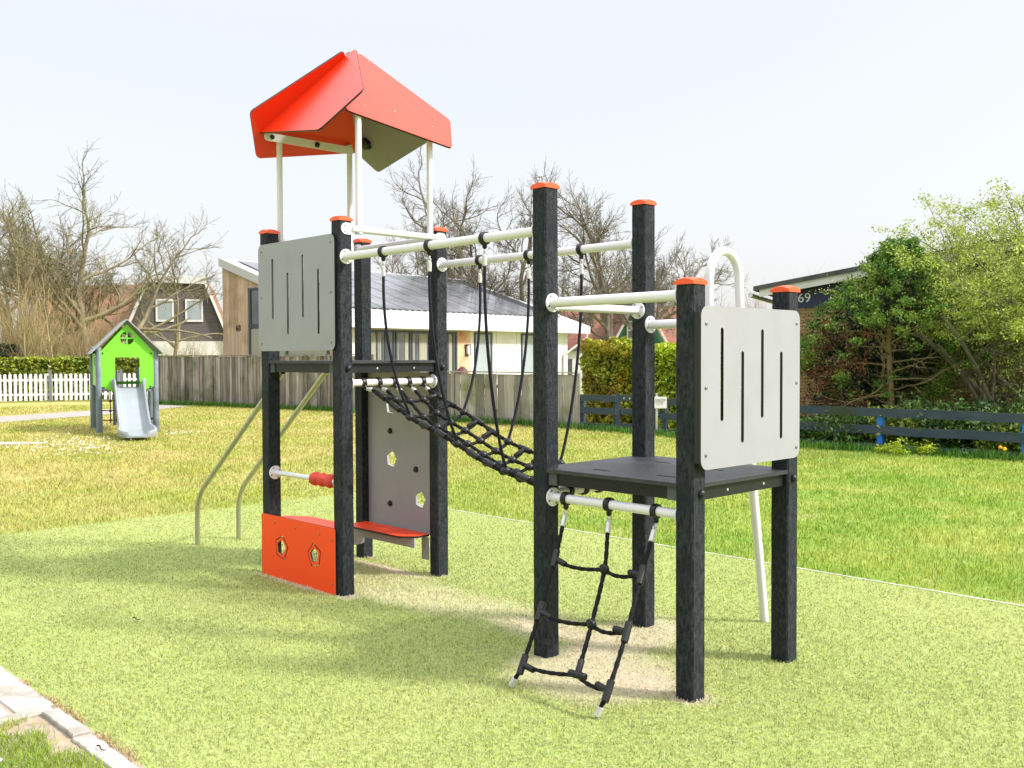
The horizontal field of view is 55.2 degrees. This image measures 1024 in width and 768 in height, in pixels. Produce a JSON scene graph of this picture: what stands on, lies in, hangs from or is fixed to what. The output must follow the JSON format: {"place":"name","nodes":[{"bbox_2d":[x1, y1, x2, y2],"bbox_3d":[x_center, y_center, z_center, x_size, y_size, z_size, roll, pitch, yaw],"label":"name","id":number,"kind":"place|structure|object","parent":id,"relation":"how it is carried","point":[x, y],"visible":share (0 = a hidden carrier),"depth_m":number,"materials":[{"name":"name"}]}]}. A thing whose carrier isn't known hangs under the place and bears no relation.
{"place":"outdoors","nodes":[
{"label":"outdoors","id":0,"kind":"place"},
{"bbox_2d":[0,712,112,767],"bbox_3d":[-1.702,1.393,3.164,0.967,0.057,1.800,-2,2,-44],"label":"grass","id":1,"kind":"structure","parent":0,"point":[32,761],"depth_m":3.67,"materials":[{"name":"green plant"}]},
{"bbox_2d":[0,666,144,767],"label":"sandy ground","id":2,"kind":"structure","parent":0,"point":[64,739],"depth_m":3.87,"materials":[{"name":"beige sand"}]},
{"bbox_2d":[0,706,10,716],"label":"paving slab","id":3,"kind":"structure","parent":2,"relation":"on","point":[3,712],"depth_m":4.12,"materials":[{"name":"concrete"}]},
{"bbox_2d":[0,667,23,688],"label":"paving slab","id":4,"kind":"structure","parent":2,"relation":"on","point":[7,679],"depth_m":4.53,"materials":[{"name":"concrete"}]},
{"bbox_2d":[0,684,53,712],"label":"paving slab","id":5,"kind":"structure","parent":2,"relation":"on","point":[19,698],"depth_m":4.28,"materials":[{"name":"concrete"}]},
{"bbox_2d":[18,679,141,762],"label":"dry grass","id":6,"kind":"structure","parent":2,"relation":"on","point":[73,713],"depth_m":4.00,"materials":[{"name":"brown plant"}]},
{"bbox_2d":[0,405,191,421],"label":"path","id":7,"kind":"structure","parent":0,"point":[40,416],"depth_m":25.70,"materials":[{"name":"grey concrete"}]},
{"bbox_2d":[15,275,222,356],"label":"gambrel house","id":8,"kind":"structure","parent":0,"point":[205,317],"depth_m":52.08,"materials":[{"name":"brown tile"}]},
{"bbox_2d":[156,299,173,321],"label":"window","id":9,"kind":"structure","parent":8,"relation":"in","point":[162,314],"depth_m":51.70,"materials":[{"name":"grey glass"}]},
{"bbox_2d":[185,299,202,321],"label":"window","id":10,"kind":"structure","parent":8,"relation":"in","point":[195,313],"depth_m":52.06,"materials":[{"name":"grey glass"}]},
{"bbox_2d":[0,493,1023,767],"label":"turf ground","id":11,"kind":"structure","parent":0,"point":[638,671],"depth_m":4.80,"materials":[{"name":"green plastic"}]},
{"bbox_2d":[195,50,799,717],"bbox_3d":[-0.577,-0.451,6.261,1.832,3.619,4.965,-2,2,-44],"label":"climbing frame","id":12,"kind":"object","parent":11,"relation":"on","point":[737,392],"visible":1,"depth_m":5.58,"materials":[{"name":"plastic"}]},
{"bbox_2d":[0,385,1023,604],"bbox_3d":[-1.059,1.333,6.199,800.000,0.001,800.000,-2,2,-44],"label":"lawn","id":13,"kind":"structure","parent":0,"point":[60,403],"depth_m":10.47,"materials":[{"name":"plant"}]},
{"bbox_2d":[0,343,21,357],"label":"dark bush","id":14,"kind":"object","parent":13,"relation":"on","point":[8,347],"visible":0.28,"depth_m":36.03,"materials":[{"name":"green plant"}]},
{"bbox_2d":[0,442,46,445],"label":"paving slab","id":15,"kind":"structure","parent":13,"relation":"on","point":[10,443],"depth_m":17.02,"materials":[{"name":"concrete"}]},
{"bbox_2d":[0,706,51,724],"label":"kerb stone","id":16,"kind":"object","parent":13,"relation":"on","point":[35,712],"visible":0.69,"depth_m":4.09,"materials":[{"name":"concrete"}]},
{"bbox_2d":[0,237,58,356],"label":"bare shrub","id":17,"kind":"object","parent":13,"relation":"on","point":[25,330],"visible":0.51,"depth_m":36.85,"materials":[{"name":"brown plant"}]},
{"bbox_2d":[0,266,72,354],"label":"bare shrub","id":18,"kind":"object","parent":13,"relation":"on","point":[36,320],"visible":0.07,"depth_m":43.54,"materials":[{"name":"brown plant"}]},
{"bbox_2d":[0,261,94,355],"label":"bare shrub","id":19,"kind":"object","parent":13,"relation":"on","point":[56,332],"visible":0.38,"depth_m":39.03,"materials":[{"name":"brown plant"}]},
{"bbox_2d":[0,224,109,357],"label":"bare shrub","id":20,"kind":"object","parent":13,"relation":"on","point":[42,349],"visible":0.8,"depth_m":35.95,"materials":[{"name":"brown plant"}]},
{"bbox_2d":[3,236,110,356],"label":"bare shrub","id":21,"kind":"object","parent":13,"relation":"on","point":[77,331],"visible":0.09,"depth_m":44.70,"materials":[{"name":"brown plant"}]},
{"bbox_2d":[41,708,90,738],"bbox_3d":[-1.819,1.393,3.995,0.075,0.046,0.352,-2,2,-44],"label":"kerb stone","id":22,"kind":"object","parent":13,"relation":"on","point":[69,726],"visible":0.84,"depth_m":3.97,"materials":[{"name":"concrete"}]},
{"bbox_2d":[12,288,125,357],"bbox_3d":[-16.569,-1.647,38.122,3.545,4.411,4.798,1,2,38],"label":"bare shrub","id":23,"kind":"object","parent":13,"relation":"on","point":[72,347],"visible":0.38,"depth_m":37.62,"materials":[{"name":"brown plant"}]},
{"bbox_2d":[0,370,147,401],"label":"picket fence","id":24,"kind":"object","parent":13,"relation":"on","point":[51,394],"visible":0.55,"depth_m":33.75,"materials":[{"name":"white wood"}]},
{"bbox_2d":[0,183,160,357],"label":"bare tree","id":25,"kind":"object","parent":13,"relation":"on","point":[99,296],"visible":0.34,"depth_m":42.70,"materials":[{"name":"brown plant"}]},
{"bbox_2d":[60,287,123,355],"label":"bare shrub","id":26,"kind":"object","parent":13,"relation":"on","point":[88,329],"visible":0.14,"depth_m":43.51,"materials":[{"name":"brown plant"}]},
{"bbox_2d":[38,282,155,356],"bbox_3d":[-16.038,-1.689,38.043,3.495,4.489,4.280,1,2,44],"label":"bare shrub","id":27,"kind":"object","parent":13,"relation":"on","point":[84,348],"visible":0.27,"depth_m":38.01,"materials":[{"name":"brown plant"}]},
{"bbox_2d":[71,734,133,767],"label":"kerb stone","id":28,"kind":"object","parent":13,"relation":"on","point":[87,741],"visible":0.86,"depth_m":3.70,"materials":[{"name":"concrete"}]},
{"bbox_2d":[0,354,221,401],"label":"clipped hedge","id":29,"kind":"object","parent":13,"relation":"on","point":[63,365],"visible":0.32,"depth_m":34.90,"materials":[{"name":"green plant"}]},
{"bbox_2d":[0,139,223,356],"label":"bare tree","id":30,"kind":"object","parent":13,"relation":"on","point":[55,279],"visible":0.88,"depth_m":41.24,"materials":[{"name":"brown plant"}]},
{"bbox_2d":[89,301,154,346],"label":"bare shrub","id":31,"kind":"object","parent":13,"relation":"on","point":[114,324],"visible":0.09,"depth_m":44.07,"materials":[{"name":"brown plant"}]},
{"bbox_2d":[87,319,163,437],"bbox_3d":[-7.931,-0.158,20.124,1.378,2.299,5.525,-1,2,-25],"label":"playhouse","id":32,"kind":"object","parent":13,"relation":"on","point":[135,410],"visible":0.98,"depth_m":19.53,"materials":[{"name":"green plastic"}]},
{"bbox_2d":[95,224,222,354],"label":"bare tree","id":33,"kind":"object","parent":13,"relation":"on","point":[177,338],"visible":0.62,"depth_m":49.20,"materials":[{"name":"brown plant"}]},
{"bbox_2d":[141,320,199,356],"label":"bare shrub","id":34,"kind":"object","parent":13,"relation":"on","point":[190,349],"visible":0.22,"depth_m":38.22,"materials":[{"name":"beige plant"}]},
{"bbox_2d":[159,328,220,354],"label":"bare shrub","id":35,"kind":"object","parent":13,"relation":"on","point":[187,345],"visible":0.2,"depth_m":39.78,"materials":[{"name":"beige plant"}]},
{"bbox_2d":[179,325,222,356],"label":"bare shrub","id":36,"kind":"object","parent":13,"relation":"on","point":[201,347],"visible":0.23,"depth_m":40.98,"materials":[{"name":"beige plant"}]},
{"bbox_2d":[158,354,374,409],"bbox_3d":[-7.628,-0.073,29.473,9.739,1.608,0.394,1,2,36],"label":"plank fence","id":37,"kind":"object","parent":13,"relation":"on","point":[224,378],"visible":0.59,"depth_m":30.23,"materials":[{"name":"grey wood"}]},
{"bbox_2d":[159,399,584,428],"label":"grass","id":38,"kind":"structure","parent":13,"relation":"on","point":[508,421],"depth_m":27.77,"materials":[{"name":"green plant"}]},
{"bbox_2d":[374,238,423,275],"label":"bare tree","id":39,"kind":"object","parent":13,"relation":"on","point":[392,265],"visible":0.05,"depth_m":52.07,"materials":[{"name":"grey plant"}]},
{"bbox_2d":[218,258,589,396],"bbox_3d":[-3.663,-2.083,38.215,7.265,5.175,13.010,1,2,40],"label":"bungalow","id":40,"kind":"object","parent":13,"relation":"on","point":[407,306],"visible":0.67,"depth_m":35.57,"materials":[{"name":"white paint"}]},
{"bbox_2d":[248,284,329,396],"bbox_3d":[-7.610,-1.368,33.229,4.400,3.950,0.049,1,2,40],"label":"window","id":41,"kind":"structure","parent":40,"relation":"in","point":[253,299],"depth_m":34.36,"materials":[{"name":"clear glass"}]},
{"bbox_2d":[371,330,386,359],"bbox_3d":[-4.619,-0.657,32.270,0.037,2.260,1.311,1,2,40],"label":"window","id":42,"kind":"structure","parent":40,"relation":"in","point":[378,337],"depth_m":32.53,"materials":[{"name":"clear glass"}]},
{"bbox_2d":[387,330,410,359],"bbox_3d":[-3.830,-0.687,33.223,0.037,2.260,1.129,1,2,40],"label":"window","id":43,"kind":"structure","parent":40,"relation":"in","point":[400,340],"depth_m":33.27,"materials":[{"name":"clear glass"}]},
{"bbox_2d":[411,331,428,359],"bbox_3d":[-3.166,-0.711,34.024,0.035,2.260,0.924,1,2,40],"label":"window","id":44,"kind":"structure","parent":40,"relation":"in","point":[419,339],"depth_m":33.97,"materials":[{"name":"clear glass"}]},
{"bbox_2d":[447,332,456,373],"bbox_3d":[-2.153,-0.748,35.226,0.037,2.260,0.502,1,2,40],"label":"window","id":45,"kind":"structure","parent":40,"relation":"in","point":[451,336],"depth_m":35.22,"materials":[{"name":"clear glass"}]},
{"bbox_2d":[474,332,491,393],"bbox_3d":[-1.069,-0.714,36.542,0.035,2.410,0.990,1,2,40],"label":"door","id":46,"kind":"structure","parent":40,"relation":"in","point":[482,365],"depth_m":36.50,"materials":[{"name":"white"}]},
{"bbox_2d":[521,333,532,374],"bbox_3d":[0.719,-1.105,38.688,0.035,1.760,1.110,1,2,40],"label":"window","id":47,"kind":"structure","parent":40,"relation":"in","point":[529,355],"depth_m":38.59,"materials":[{"name":"white glass"}]},
{"bbox_2d":[388,371,580,426],"bbox_3d":[-1.175,0.293,22.915,7.209,1.193,0.174,1,2,44],"label":"plank fence","id":48,"kind":"object","parent":13,"relation":"on","point":[505,390],"visible":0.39,"depth_m":21.92,"materials":[{"name":"grey wood"}]},
{"bbox_2d":[12,430,975,454],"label":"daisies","id":49,"kind":"object","parent":13,"relation":"on","point":[199,431],"visible":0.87,"depth_m":16.46,"materials":[{"name":"white plant"}]},
{"bbox_2d":[371,143,631,335],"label":"bare tree","id":50,"kind":"object","parent":13,"relation":"on","point":[471,275],"visible":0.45,"depth_m":44.88,"materials":[{"name":"brown plant"}]},
{"bbox_2d":[580,394,615,427],"bbox_3d":[1.788,0.588,20.125,0.961,0.737,0.100,1,2,45],"label":"rail fence","id":51,"kind":"object","parent":13,"relation":"on","point":[584,409],"visible":0.73,"depth_m":20.09,"materials":[{"name":"wood"}]},
{"bbox_2d":[616,393,658,430],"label":"garden gate","id":52,"kind":"structure","parent":51,"relation":"attached to","point":[619,410],"depth_m":19.59,"materials":[{"name":"wood"}]},
{"bbox_2d":[579,336,657,423],"bbox_3d":[2.401,-0.051,21.445,1.521,2.007,1.594,1,2,43],"label":"garden hedge","id":53,"kind":"object","parent":13,"relation":"on","point":[605,363],"visible":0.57,"depth_m":21.00,"materials":[{"name":"green plant"}]},
{"bbox_2d":[511,168,749,340],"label":"bare tree","id":54,"kind":"object","parent":13,"relation":"on","point":[604,321],"visible":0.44,"depth_m":46.60,"materials":[{"name":"brown plant"}]},
{"bbox_2d":[610,230,690,332],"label":"bare tree","id":55,"kind":"object","parent":13,"relation":"on","point":[665,274],"visible":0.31,"depth_m":50.35,"materials":[{"name":"grey plant"}]},
{"bbox_2d":[655,393,666,431],"bbox_3d":[2.799,0.585,18.585,0.270,0.820,0.037,0,2,6],"label":"notice sign","id":56,"kind":"object","parent":13,"relation":"on","point":[660,402],"visible":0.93,"depth_m":18.57,"materials":[{"name":"metal"}]},
{"bbox_2d":[659,399,675,431],"bbox_3d":[3.158,0.637,18.616,0.100,0.713,0.920,-1,2,-36],"label":"rail fence","id":57,"kind":"object","parent":13,"relation":"on","point":[665,416],"visible":0.23,"depth_m":18.80,"materials":[{"name":"wood"}]},
{"bbox_2d":[620,342,720,429],"bbox_3d":[3.585,0.026,20.588,2.619,1.871,1.516,1,2,42],"label":"garden hedge","id":58,"kind":"object","parent":13,"relation":"on","point":[665,369],"visible":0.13,"depth_m":20.24,"materials":[{"name":"green plant"}]},
{"bbox_2d":[517,261,840,307],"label":"scrub","id":59,"kind":"object","parent":13,"relation":"on","point":[758,301],"depth_m":64.78,"materials":[{"name":"brown plant"}]},
{"bbox_2d":[354,493,1022,606],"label":"turf edging","id":60,"kind":"object","parent":13,"relation":"on","point":[770,563],"visible":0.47,"depth_m":6.74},
{"bbox_2d":[799,414,834,440],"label":"undergrowth bush","id":61,"kind":"object","parent":13,"relation":"on","point":[802,434],"visible":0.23,"depth_m":16.57,"materials":[{"name":"green plant"}]},
{"bbox_2d":[799,406,876,444],"bbox_3d":[5.629,0.722,16.561,1.532,0.717,1.417,-1,2,-35],"label":"undergrowth bush","id":62,"kind":"object","parent":13,"relation":"on","point":[827,434],"visible":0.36,"depth_m":16.25,"materials":[{"name":"green plant"}]},
{"bbox_2d":[823,410,906,444],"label":"undergrowth bush","id":63,"kind":"object","parent":13,"relation":"on","point":[846,437],"visible":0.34,"depth_m":15.97,"materials":[{"name":"green plant"}]},
{"bbox_2d":[720,402,1023,455],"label":"rail fence","id":64,"kind":"object","parent":13,"relation":"on","point":[953,415],"visible":0.42,"depth_m":15.11,"materials":[{"name":"blue wood"}]},
{"bbox_2d":[748,236,1023,420],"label":"brick house","id":65,"kind":"structure","parent":13,"relation":"on","point":[807,299],"depth_m":20.15,"materials":[{"name":"brown"}]},
{"bbox_2d":[800,235,997,420],"bbox_3d":[7.130,-0.800,17.833,3.868,3.815,3.692,1,2,37],"label":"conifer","id":66,"kind":"object","parent":13,"relation":"on","point":[863,376],"visible":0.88,"depth_m":17.64,"materials":[{"name":"green plant"}]},
{"bbox_2d":[860,402,952,446],"bbox_3d":[6.428,0.697,15.889,1.572,0.795,1.550,1,2,40],"label":"undergrowth bush","id":67,"kind":"object","parent":13,"relation":"on","point":[902,424],"visible":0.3,"depth_m":15.58,"materials":[{"name":"green plant"}]},
{"bbox_2d":[874,437,939,454],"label":"fern plant","id":68,"kind":"object","parent":13,"relation":"on","point":[895,450],"visible":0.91,"depth_m":14.65,"materials":[{"name":"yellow plant"}]},
{"bbox_2d":[809,195,1023,407],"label":"tree","id":69,"kind":"object","parent":13,"relation":"on","point":[1007,385],"visible":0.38,"depth_m":16.20,"materials":[{"name":"green plant"}]},
{"bbox_2d":[865,391,970,448],"bbox_3d":[6.683,0.610,15.914,1.803,0.975,1.708,-1,2,-34],"label":"undergrowth bush","id":70,"kind":"object","parent":13,"relation":"on","point":[910,403],"visible":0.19,"depth_m":15.56,"materials":[{"name":"green plant"}]},
{"bbox_2d":[865,177,1023,412],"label":"tree","id":71,"kind":"object","parent":13,"relation":"on","point":[985,394],"visible":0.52,"depth_m":16.79,"materials":[{"name":"green plant"}]},
{"bbox_2d":[897,392,1016,447],"bbox_3d":[7.052,0.609,15.623,2.003,0.987,1.528,0,2,0],"label":"undergrowth bush","id":72,"kind":"object","parent":13,"relation":"on","point":[979,408],"visible":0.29,"depth_m":15.23,"materials":[{"name":"green plant"}]},
{"bbox_2d":[923,395,1023,451],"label":"undergrowth bush","id":73,"kind":"object","parent":13,"relation":"on","point":[975,427],"visible":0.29,"depth_m":14.99,"materials":[{"name":"green plant"}]},
{"bbox_2d":[965,390,1023,452],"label":"undergrowth bush","id":74,"kind":"object","parent":13,"relation":"on","point":[1016,401],"visible":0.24,"depth_m":14.85,"materials":[{"name":"green plant"}]},
{"bbox_2d":[965,407,1023,452],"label":"undergrowth bush","id":75,"kind":"object","parent":13,"relation":"on","point":[1000,429],"visible":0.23,"depth_m":14.68,"materials":[{"name":"green plant"}]},
{"bbox_3d":[-1.223,0.322,24.268,0.400,1.020,0.100,0,2,0],"label":"garden pillar","id":76,"kind":"object","parent":13,"relation":"on","visible":0},
{"bbox_2d":[457,366,468,373],"bbox_3d":[-1.226,-0.311,24.201,0.323,0.250,0.340,0,2,0],"label":"garden ornament","id":77,"kind":"object","parent":76,"relation":"on","point":[462,368],"visible":0.66,"depth_m":24.11,"materials":[{"name":"red"}]},
{"bbox_2d":[0,0,1023,340],"label":"sky","id":78,"kind":"structure","parent":0,"point":[789,131],"materials":[{"name":"white"}]},
{"bbox_2d":[567,349,581,389],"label":"garden shed","id":79,"kind":"structure","parent":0,"point":[571,359],"depth_m":43.99,"materials":[{"name":"white wood"}]},
{"bbox_2d":[567,359,571,374],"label":"window","id":80,"kind":"structure","parent":79,"relation":"in","point":[569,361],"depth_m":43.97,"materials":[{"name":"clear glass"}]},
{"bbox_2d":[559,304,675,376],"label":"red roof house","id":81,"kind":"structure","parent":0,"point":[661,335],"depth_m":52.50,"materials":[{"name":"tile"}]},
{"bbox_2d":[627,321,631,339],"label":"window","id":82,"kind":"structure","parent":81,"relation":"in","point":[629,334],"depth_m":51.04,"materials":[{"name":"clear glass"}]},
{"bbox_2d":[564,422,1023,461],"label":"grass","id":83,"kind":"structure","parent":0,"point":[995,454],"depth_m":15.29,"materials":[{"name":"green plant"}]}
]}

